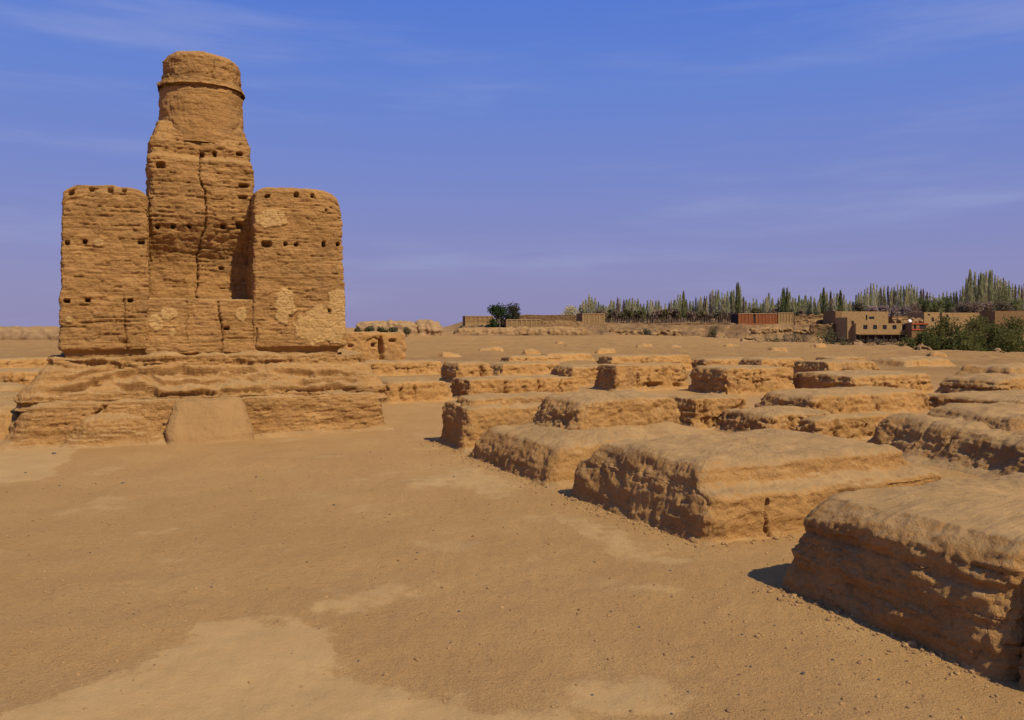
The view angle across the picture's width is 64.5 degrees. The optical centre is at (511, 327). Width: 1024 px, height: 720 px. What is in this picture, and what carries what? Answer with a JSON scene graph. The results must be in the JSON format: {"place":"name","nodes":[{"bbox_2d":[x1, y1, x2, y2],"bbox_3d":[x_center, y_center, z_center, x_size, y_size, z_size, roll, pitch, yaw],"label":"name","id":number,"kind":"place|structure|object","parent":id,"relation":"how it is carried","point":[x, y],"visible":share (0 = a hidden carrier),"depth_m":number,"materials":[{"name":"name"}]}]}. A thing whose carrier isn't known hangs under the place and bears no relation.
{"place":"outdoors","nodes":[
{"label":"outdoors","id":0,"kind":"place"},
{"bbox_2d":[0,326,59,340],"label":"hill","id":1,"kind":"structure","parent":0,"point":[50,333],"depth_m":151.28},
{"bbox_2d":[356,319,417,335],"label":"hill","id":2,"kind":"structure","parent":0,"point":[400,325],"depth_m":221.79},
{"bbox_2d":[415,319,442,335],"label":"hill","id":3,"kind":"structure","parent":0,"point":[428,327],"depth_m":229.34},
{"bbox_2d":[0,318,1023,719],"bbox_3d":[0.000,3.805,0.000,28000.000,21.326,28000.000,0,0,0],"label":"ground","id":4,"kind":"structure","parent":0,"point":[228,628],"depth_m":7.85,"materials":[{"name":"soil"}]},
{"bbox_2d":[0,382,27,391],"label":"mud block","id":5,"kind":"structure","parent":4,"relation":"on","point":[10,387],"depth_m":23.99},
{"bbox_2d":[0,368,41,384],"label":"mud block","id":6,"kind":"structure","parent":4,"relation":"on","point":[25,376],"depth_m":32.68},
{"bbox_2d":[0,357,48,367],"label":"mud block","id":7,"kind":"structure","parent":4,"relation":"on","point":[27,362],"depth_m":50.55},
{"bbox_2d":[0,50,393,450],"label":"mud stupa","id":8,"kind":"object","parent":4,"relation":"on","point":[201,299],"visible":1,"depth_m":20.38,"materials":[{"name":"brick"}]},
{"bbox_2d":[340,331,406,360],"bbox_3d":[-9.003,1.520,50.312,4.760,2.649,3.332,0,0,-25],"label":"arched ruin","id":9,"kind":"object","parent":4,"relation":"on","point":[377,345],"visible":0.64,"depth_m":49.41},
{"bbox_2d":[365,359,441,375],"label":"mud block","id":10,"kind":"structure","parent":4,"relation":"on","point":[403,367],"depth_m":44.27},
{"bbox_2d":[379,377,454,403],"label":"mud block","id":11,"kind":"structure","parent":4,"relation":"on","point":[409,390],"depth_m":28.46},
{"bbox_2d":[435,351,460,357],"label":"earth ledge","id":12,"kind":"object","parent":4,"relation":"on","point":[445,354],"visible":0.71,"depth_m":71.44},
{"bbox_2d":[439,361,493,382],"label":"mud block","id":13,"kind":"structure","parent":4,"relation":"on","point":[450,370],"depth_m":38.22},
{"bbox_2d":[462,316,493,325],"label":"drying house","id":14,"kind":"structure","parent":4,"relation":"on","point":[472,320],"depth_m":316.25,"materials":[{"name":"beige brick"}]},
{"bbox_2d":[479,347,503,351],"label":"earth ledge","id":15,"kind":"object","parent":4,"relation":"on","point":[492,348],"visible":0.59,"depth_m":88.82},
{"bbox_2d":[435,391,556,452],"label":"mud block","id":16,"kind":"structure","parent":4,"relation":"on","point":[469,421],"depth_m":17.68,"materials":[{"name":"soil"}]},
{"bbox_2d":[487,302,511,326],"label":"round tree","id":17,"kind":"object","parent":4,"relation":"on","point":[497,310],"visible":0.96,"depth_m":305.65,"materials":[{"name":"green plant"}]},
{"bbox_2d":[503,301,520,318],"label":"round tree","id":18,"kind":"object","parent":4,"relation":"on","point":[513,312],"visible":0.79,"depth_m":307.43,"materials":[{"name":"green plant"}]},
{"bbox_2d":[0,440,1023,719],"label":"grit","id":19,"kind":"object","parent":4,"relation":"on","point":[872,660],"visible":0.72,"depth_m":7.24,"materials":[{"name":"gravel"}]},
{"bbox_2d":[449,374,579,397],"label":"mud block","id":20,"kind":"structure","parent":4,"relation":"on","point":[461,386],"depth_m":30.60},
{"bbox_2d":[504,319,540,327],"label":"drying house","id":21,"kind":"structure","parent":4,"relation":"on","point":[515,323],"depth_m":301.29,"materials":[{"name":"beige brick"}]},
{"bbox_2d":[489,361,559,375],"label":"mud block","id":22,"kind":"structure","parent":4,"relation":"on","point":[525,368],"depth_m":43.52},
{"bbox_2d":[520,349,540,354],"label":"earth ledge","id":23,"kind":"object","parent":4,"relation":"on","point":[530,351],"visible":0.69,"depth_m":75.69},
{"bbox_2d":[500,355,562,362],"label":"mud block","id":24,"kind":"structure","parent":4,"relation":"on","point":[512,358],"depth_m":60.03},
{"bbox_2d":[519,314,576,320],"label":"mud wall","id":25,"kind":"structure","parent":4,"relation":"on","point":[555,317],"depth_m":350.30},
{"bbox_2d":[541,320,582,326],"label":"mud wall","id":26,"kind":"structure","parent":4,"relation":"on","point":[564,323],"depth_m":312.29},
{"bbox_2d":[541,352,594,361],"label":"mud block","id":27,"kind":"structure","parent":4,"relation":"on","point":[570,356],"depth_m":61.55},
{"bbox_2d":[560,305,581,314],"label":"leafy bush","id":28,"kind":"object","parent":4,"relation":"on","point":[570,310],"visible":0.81,"depth_m":398.25,"materials":[{"name":"beige plant"}]},
{"bbox_2d":[550,364,598,385],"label":"mud block","id":29,"kind":"structure","parent":4,"relation":"on","point":[584,374],"depth_m":36.43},
{"bbox_2d":[577,313,604,323],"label":"drying house","id":30,"kind":"structure","parent":4,"relation":"on","point":[590,318],"depth_m":331.23,"materials":[{"name":"beige brick"}]},
{"bbox_2d":[466,389,724,487],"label":"mud block","id":31,"kind":"structure","parent":4,"relation":"on","point":[557,440],"depth_m":14.98,"materials":[{"name":"soil"}]},
{"bbox_2d":[593,348,615,353],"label":"earth ledge","id":32,"kind":"object","parent":4,"relation":"on","point":[604,350],"visible":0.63,"depth_m":78.07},
{"bbox_2d":[609,308,621,321],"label":"bush","id":33,"kind":"object","parent":4,"relation":"on","point":[615,313],"visible":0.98,"depth_m":431.19,"materials":[{"name":"green plant"}]},
{"bbox_2d":[622,308,634,322],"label":"bush","id":34,"kind":"object","parent":4,"relation":"on","point":[627,313],"visible":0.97,"depth_m":430.51,"materials":[{"name":"green plant"}]},
{"bbox_2d":[590,362,688,391],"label":"mud block","id":35,"kind":"structure","parent":4,"relation":"on","point":[649,376],"depth_m":33.54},
{"bbox_2d":[637,309,646,322],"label":"bush","id":36,"kind":"object","parent":4,"relation":"on","point":[641,314],"visible":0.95,"depth_m":429.37,"materials":[{"name":"green plant"}]},
{"bbox_2d":[596,354,692,370],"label":"mud block","id":37,"kind":"structure","parent":4,"relation":"on","point":[685,360],"depth_m":48.04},
{"bbox_2d":[609,328,681,335],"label":"mud wall","id":38,"kind":"structure","parent":4,"relation":"on","point":[675,332],"depth_m":292.32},
{"bbox_2d":[650,309,664,322],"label":"bush","id":39,"kind":"object","parent":4,"relation":"on","point":[656,314],"visible":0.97,"depth_m":428.42,"materials":[{"name":"brown plant"}]},
{"bbox_2d":[611,316,726,322],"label":"stick fence","id":40,"kind":"object","parent":4,"relation":"on","point":[670,319],"visible":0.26,"depth_m":425.00,"materials":[{"name":"brown wood"}]},
{"bbox_2d":[619,322,737,324],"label":"mud wall","id":41,"kind":"structure","parent":4,"relation":"on","point":[686,323],"depth_m":345.33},
{"bbox_2d":[681,291,686,321],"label":"poplar","id":42,"kind":"object","parent":4,"relation":"on","point":[683,308],"visible":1,"depth_m":427.68,"materials":[{"name":"green plant"}]},
{"bbox_2d":[669,393,748,429],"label":"mud block","id":43,"kind":"structure","parent":4,"relation":"on","point":[702,411],"depth_m":20.96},
{"bbox_2d":[713,290,717,322],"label":"poplar","id":44,"kind":"object","parent":4,"relation":"on","point":[715,305],"visible":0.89,"depth_m":433.02,"materials":[{"name":"green plant"}]},
{"bbox_2d":[713,310,727,322],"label":"bush","id":45,"kind":"object","parent":4,"relation":"on","point":[720,313],"visible":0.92,"depth_m":427.37,"materials":[{"name":"green plant"}]},
{"bbox_2d":[691,357,750,367],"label":"mud block","id":46,"kind":"structure","parent":4,"relation":"on","point":[717,361],"depth_m":50.46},
{"bbox_2d":[735,282,740,312],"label":"poplar","id":47,"kind":"object","parent":4,"relation":"on","point":[738,304],"visible":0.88,"depth_m":427.62,"materials":[{"name":"green plant"}]},
{"bbox_2d":[687,364,794,395],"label":"mud block","id":48,"kind":"structure","parent":4,"relation":"on","point":[736,379],"depth_m":31.88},
{"bbox_2d":[731,313,776,324],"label":"drying house","id":49,"kind":"structure","parent":4,"relation":"on","point":[754,318],"depth_m":346.19,"materials":[{"name":"red brick"}]},
{"bbox_2d":[570,428,941,545],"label":"mud block","id":50,"kind":"structure","parent":4,"relation":"on","point":[756,484],"depth_m":10.79,"materials":[{"name":"soil"}]},
{"bbox_2d":[709,405,830,432],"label":"mud block","id":51,"kind":"structure","parent":4,"relation":"on","point":[784,417],"depth_m":19.80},
{"bbox_2d":[738,357,802,370],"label":"mud block","id":52,"kind":"structure","parent":4,"relation":"on","point":[787,362],"depth_m":44.35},
{"bbox_2d":[749,326,809,334],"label":"mud wall","id":53,"kind":"structure","parent":4,"relation":"on","point":[776,330],"depth_m":312.33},
{"bbox_2d":[780,288,785,311],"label":"poplar","id":54,"kind":"object","parent":4,"relation":"on","point":[782,306],"visible":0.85,"depth_m":427.61,"materials":[{"name":"green plant"}]},
{"bbox_2d":[776,312,793,324],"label":"drying house","id":55,"kind":"structure","parent":4,"relation":"on","point":[785,318],"depth_m":347.99,"materials":[{"name":"beige brick"}]},
{"bbox_2d":[784,287,789,311],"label":"poplar","id":56,"kind":"object","parent":4,"relation":"on","point":[787,300],"visible":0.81,"depth_m":427.56,"materials":[{"name":"green plant"}]},
{"bbox_2d":[782,332,801,341],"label":"shrub","id":57,"kind":"object","parent":4,"relation":"on","point":[794,339],"visible":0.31,"depth_m":229.63,"materials":[{"name":"brown plant"}]},
{"bbox_2d":[793,318,822,324],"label":"mud wall","id":58,"kind":"structure","parent":4,"relation":"on","point":[806,321],"depth_m":344.27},
{"bbox_2d":[794,313,822,319],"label":"mud wall","id":59,"kind":"structure","parent":4,"relation":"on","point":[812,316],"depth_m":366.40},
{"bbox_2d":[821,288,826,313],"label":"poplar","id":60,"kind":"object","parent":4,"relation":"on","point":[823,307],"visible":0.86,"depth_m":427.74,"materials":[{"name":"green plant"}]},
{"bbox_2d":[809,323,839,340],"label":"mud wall","id":61,"kind":"structure","parent":4,"relation":"on","point":[820,326],"depth_m":305.35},
{"bbox_2d":[810,326,839,343],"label":"shrub","id":62,"kind":"object","parent":4,"relation":"on","point":[826,336],"visible":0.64,"depth_m":238.99,"materials":[{"name":"green plant"}]},
{"bbox_2d":[823,311,841,324],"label":"clay house","id":63,"kind":"structure","parent":4,"relation":"on","point":[829,317],"depth_m":331.49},
{"bbox_2d":[791,359,879,379],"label":"mud block","id":64,"kind":"structure","parent":4,"relation":"on","point":[823,365],"depth_m":39.16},
{"bbox_2d":[837,290,843,310],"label":"poplar","id":65,"kind":"object","parent":4,"relation":"on","point":[840,304],"visible":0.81,"depth_m":427.62,"materials":[{"name":"green plant"}]},
{"bbox_2d":[816,356,866,360],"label":"mud block","id":66,"kind":"structure","parent":4,"relation":"on","point":[843,357],"depth_m":47.67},
{"bbox_2d":[755,385,933,413],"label":"mud block","id":67,"kind":"structure","parent":4,"relation":"on","point":[840,400],"depth_m":24.52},
{"bbox_2d":[793,411,897,439],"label":"mud block","id":68,"kind":"structure","parent":4,"relation":"on","point":[859,426],"depth_m":18.79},
{"bbox_2d":[835,317,857,338],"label":"clay house","id":69,"kind":"structure","parent":4,"relation":"on","point":[844,325],"depth_m":298.32,"materials":[{"name":"paint"}]},
{"bbox_2d":[853,301,865,310],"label":"orchard tree","id":70,"kind":"object","parent":4,"relation":"on","point":[857,306],"visible":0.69,"depth_m":351.75,"materials":[{"name":"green plant"}]},
{"bbox_2d":[792,369,933,393],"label":"mud block","id":71,"kind":"structure","parent":4,"relation":"on","point":[920,381],"depth_m":31.64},
{"bbox_2d":[842,311,887,322],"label":"clay house","id":72,"kind":"structure","parent":4,"relation":"on","point":[871,317],"depth_m":332.18,"materials":[{"name":"paint"}]},
{"bbox_2d":[843,323,913,342],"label":"clay house","id":73,"kind":"structure","parent":4,"relation":"on","point":[868,332],"depth_m":295.95,"materials":[{"name":"paint"}]},
{"bbox_2d":[890,305,900,315],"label":"orchard tree","id":74,"kind":"object","parent":4,"relation":"on","point":[893,310],"visible":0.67,"depth_m":355.54,"materials":[{"name":"brown plant"}]},
{"bbox_2d":[783,472,1023,680],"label":"mud block","id":75,"kind":"structure","parent":4,"relation":"on","point":[937,567],"depth_m":6.88,"materials":[{"name":"soil"}]},
{"bbox_2d":[899,305,912,315],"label":"orchard tree","id":76,"kind":"object","parent":4,"relation":"on","point":[905,310],"visible":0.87,"depth_m":349.45,"materials":[{"name":"brown plant"}]},
{"bbox_2d":[897,335,916,347],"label":"ravine tree","id":77,"kind":"object","parent":4,"relation":"on","point":[909,342],"visible":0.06,"depth_m":169.17,"materials":[{"name":"green plant"}]},
{"bbox_2d":[871,356,955,366],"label":"mud block","id":78,"kind":"structure","parent":4,"relation":"on","point":[909,361],"depth_m":53.03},
{"bbox_2d":[905,319,927,338],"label":"red trimmed porch","id":79,"kind":"object","parent":4,"relation":"on","point":[911,329],"visible":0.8,"depth_m":293.55,"materials":[{"name":"paint"}]},
{"bbox_2d":[912,328,930,346],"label":"ravine tree","id":80,"kind":"object","parent":4,"relation":"on","point":[919,337],"visible":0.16,"depth_m":189.25,"materials":[{"name":"green plant"}]},
{"bbox_2d":[913,343,931,349],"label":"rim rock","id":81,"kind":"object","parent":4,"relation":"on","point":[921,346],"visible":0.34,"depth_m":91.45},
{"bbox_2d":[908,312,939,332],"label":"clay house","id":82,"kind":"structure","parent":4,"relation":"on","point":[929,318],"depth_m":323.18,"materials":[{"name":"beige"}]},
{"bbox_2d":[916,294,932,311],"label":"orchard tree","id":83,"kind":"object","parent":4,"relation":"on","point":[925,305],"visible":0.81,"depth_m":358.89,"materials":[{"name":"green plant"}]},
{"bbox_2d":[921,322,945,347],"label":"ravine tree","id":84,"kind":"object","parent":4,"relation":"on","point":[939,330],"visible":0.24,"depth_m":199.27,"materials":[{"name":"green plant"}]},
{"bbox_2d":[926,351,946,356],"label":"earth ledge","id":85,"kind":"object","parent":4,"relation":"on","point":[935,353],"visible":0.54,"depth_m":71.07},
{"bbox_2d":[928,297,945,312],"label":"orchard tree","id":86,"kind":"object","parent":4,"relation":"on","point":[935,306],"visible":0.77,"depth_m":361.22,"materials":[{"name":"green plant"}]},
{"bbox_2d":[922,333,953,349],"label":"ravine tree","id":87,"kind":"object","parent":4,"relation":"on","point":[932,344],"visible":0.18,"depth_m":149.43,"materials":[{"name":"green plant"}]},
{"bbox_2d":[867,402,1023,477],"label":"mud block","id":88,"kind":"structure","parent":4,"relation":"on","point":[981,440],"depth_m":15.76,"materials":[{"name":"soil"}]},
{"bbox_2d":[940,296,954,312],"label":"orchard tree","id":89,"kind":"object","parent":4,"relation":"on","point":[948,304],"visible":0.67,"depth_m":365.09,"materials":[{"name":"green plant"}]},
{"bbox_2d":[932,314,964,346],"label":"ravine tree","id":90,"kind":"object","parent":4,"relation":"on","point":[946,324],"visible":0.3,"depth_m":214.75,"materials":[{"name":"green plant"}]},
{"bbox_2d":[940,313,978,331],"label":"clay house","id":91,"kind":"structure","parent":4,"relation":"on","point":[962,317],"depth_m":326.68,"materials":[{"name":"beige"}]},
{"bbox_2d":[950,301,968,312],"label":"orchard tree","id":92,"kind":"object","parent":4,"relation":"on","point":[959,308],"visible":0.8,"depth_m":359.52,"materials":[{"name":"green plant"}]},
{"bbox_2d":[946,328,983,350],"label":"ravine tree","id":93,"kind":"object","parent":4,"relation":"on","point":[965,342],"visible":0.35,"depth_m":147.65,"materials":[{"name":"green plant"}]},
{"bbox_2d":[965,269,974,311],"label":"poplar","id":94,"kind":"object","parent":4,"relation":"on","point":[969,295],"visible":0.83,"depth_m":427.51,"materials":[{"name":"green plant"}]},
{"bbox_2d":[963,300,982,314],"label":"orchard tree","id":95,"kind":"object","parent":4,"relation":"on","point":[973,307],"visible":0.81,"depth_m":354.92,"materials":[{"name":"brown plant"}]},
{"bbox_2d":[972,271,977,302],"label":"poplar","id":96,"kind":"object","parent":4,"relation":"on","point":[975,289],"visible":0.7,"depth_m":433.76,"materials":[{"name":"green plant"}]},
{"bbox_2d":[927,389,1023,407],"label":"mud block","id":97,"kind":"structure","parent":4,"relation":"on","point":[982,397],"depth_m":25.16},
{"bbox_2d":[934,373,1023,392],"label":"mud block","id":98,"kind":"structure","parent":4,"relation":"on","point":[983,382],"depth_m":29.57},
{"bbox_2d":[969,331,988,350],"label":"ravine tree","id":99,"kind":"object","parent":4,"relation":"on","point":[983,339],"visible":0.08,"depth_m":159.18,"materials":[{"name":"green plant"}]},
{"bbox_2d":[959,314,999,345],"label":"ravine tree","id":100,"kind":"object","parent":4,"relation":"on","point":[978,326],"visible":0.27,"depth_m":203.37,"materials":[{"name":"green plant"}]},
{"bbox_2d":[976,271,985,307],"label":"poplar","id":101,"kind":"object","parent":4,"relation":"on","point":[981,289],"visible":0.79,"depth_m":427.64,"materials":[{"name":"green plant"}]},
{"bbox_2d":[983,270,988,308],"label":"poplar","id":102,"kind":"object","parent":4,"relation":"on","point":[986,284],"visible":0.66,"depth_m":441.89,"materials":[{"name":"green plant"}]},
{"bbox_2d":[978,300,996,312],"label":"orchard tree","id":103,"kind":"object","parent":4,"relation":"on","point":[989,305],"visible":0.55,"depth_m":357.97,"materials":[{"name":"grey plant"}]},
{"bbox_2d":[954,363,1023,375],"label":"mud block","id":104,"kind":"structure","parent":4,"relation":"on","point":[1002,368],"depth_m":42.31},
{"bbox_2d":[986,270,995,307],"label":"poplar","id":105,"kind":"object","parent":4,"relation":"on","point":[990,290],"visible":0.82,"depth_m":427.60,"materials":[{"name":"green plant"}]},
{"bbox_2d":[982,320,1007,350],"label":"ravine tree","id":106,"kind":"object","parent":4,"relation":"on","point":[991,334],"visible":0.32,"depth_m":184.37,"materials":[{"name":"green plant"}]},
{"bbox_2d":[980,311,1023,327],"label":"clay house","id":107,"kind":"structure","parent":4,"relation":"on","point":[995,316],"depth_m":330.43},
{"bbox_2d":[991,282,1014,310],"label":"orchard tree","id":108,"kind":"object","parent":4,"relation":"on","point":[1003,296],"visible":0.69,"depth_m":419.38,"materials":[{"name":"green plant"}]},
{"bbox_2d":[995,298,1014,310],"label":"orchard tree","id":109,"kind":"object","parent":4,"relation":"on","point":[1003,305],"visible":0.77,"depth_m":355.96,"materials":[{"name":"green plant"}]},
{"bbox_2d":[989,325,1023,351],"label":"ravine tree","id":110,"kind":"object","parent":4,"relation":"on","point":[1007,342],"visible":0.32,"depth_m":144.49,"materials":[{"name":"green plant"}]},
{"bbox_2d":[997,314,1023,351],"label":"ravine tree","id":111,"kind":"object","parent":4,"relation":"on","point":[1012,325],"visible":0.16,"depth_m":209.85,"materials":[{"name":"green plant"}]},
{"bbox_2d":[1005,297,1023,310],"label":"orchard tree","id":112,"kind":"object","parent":4,"relation":"on","point":[1014,304],"visible":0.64,"depth_m":361.02,"materials":[{"name":"green plant"}]},
{"bbox_2d":[1018,646,1023,690],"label":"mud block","id":113,"kind":"structure","parent":4,"relation":"on","point":[1021,673],"depth_m":5.92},
{"bbox_2d":[0,0,1023,327],"label":"sky","id":114,"kind":"structure","parent":0,"point":[541,156],"materials":[{"name":"blue"}]},
{"bbox_2d":[453,325,586,334],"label":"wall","id":115,"kind":"structure","parent":0,"point":[543,330],"depth_m":263.50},
{"bbox_2d":[892,317,922,322],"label":"mud wall","id":116,"kind":"structure","parent":0,"point":[905,320],"depth_m":318.30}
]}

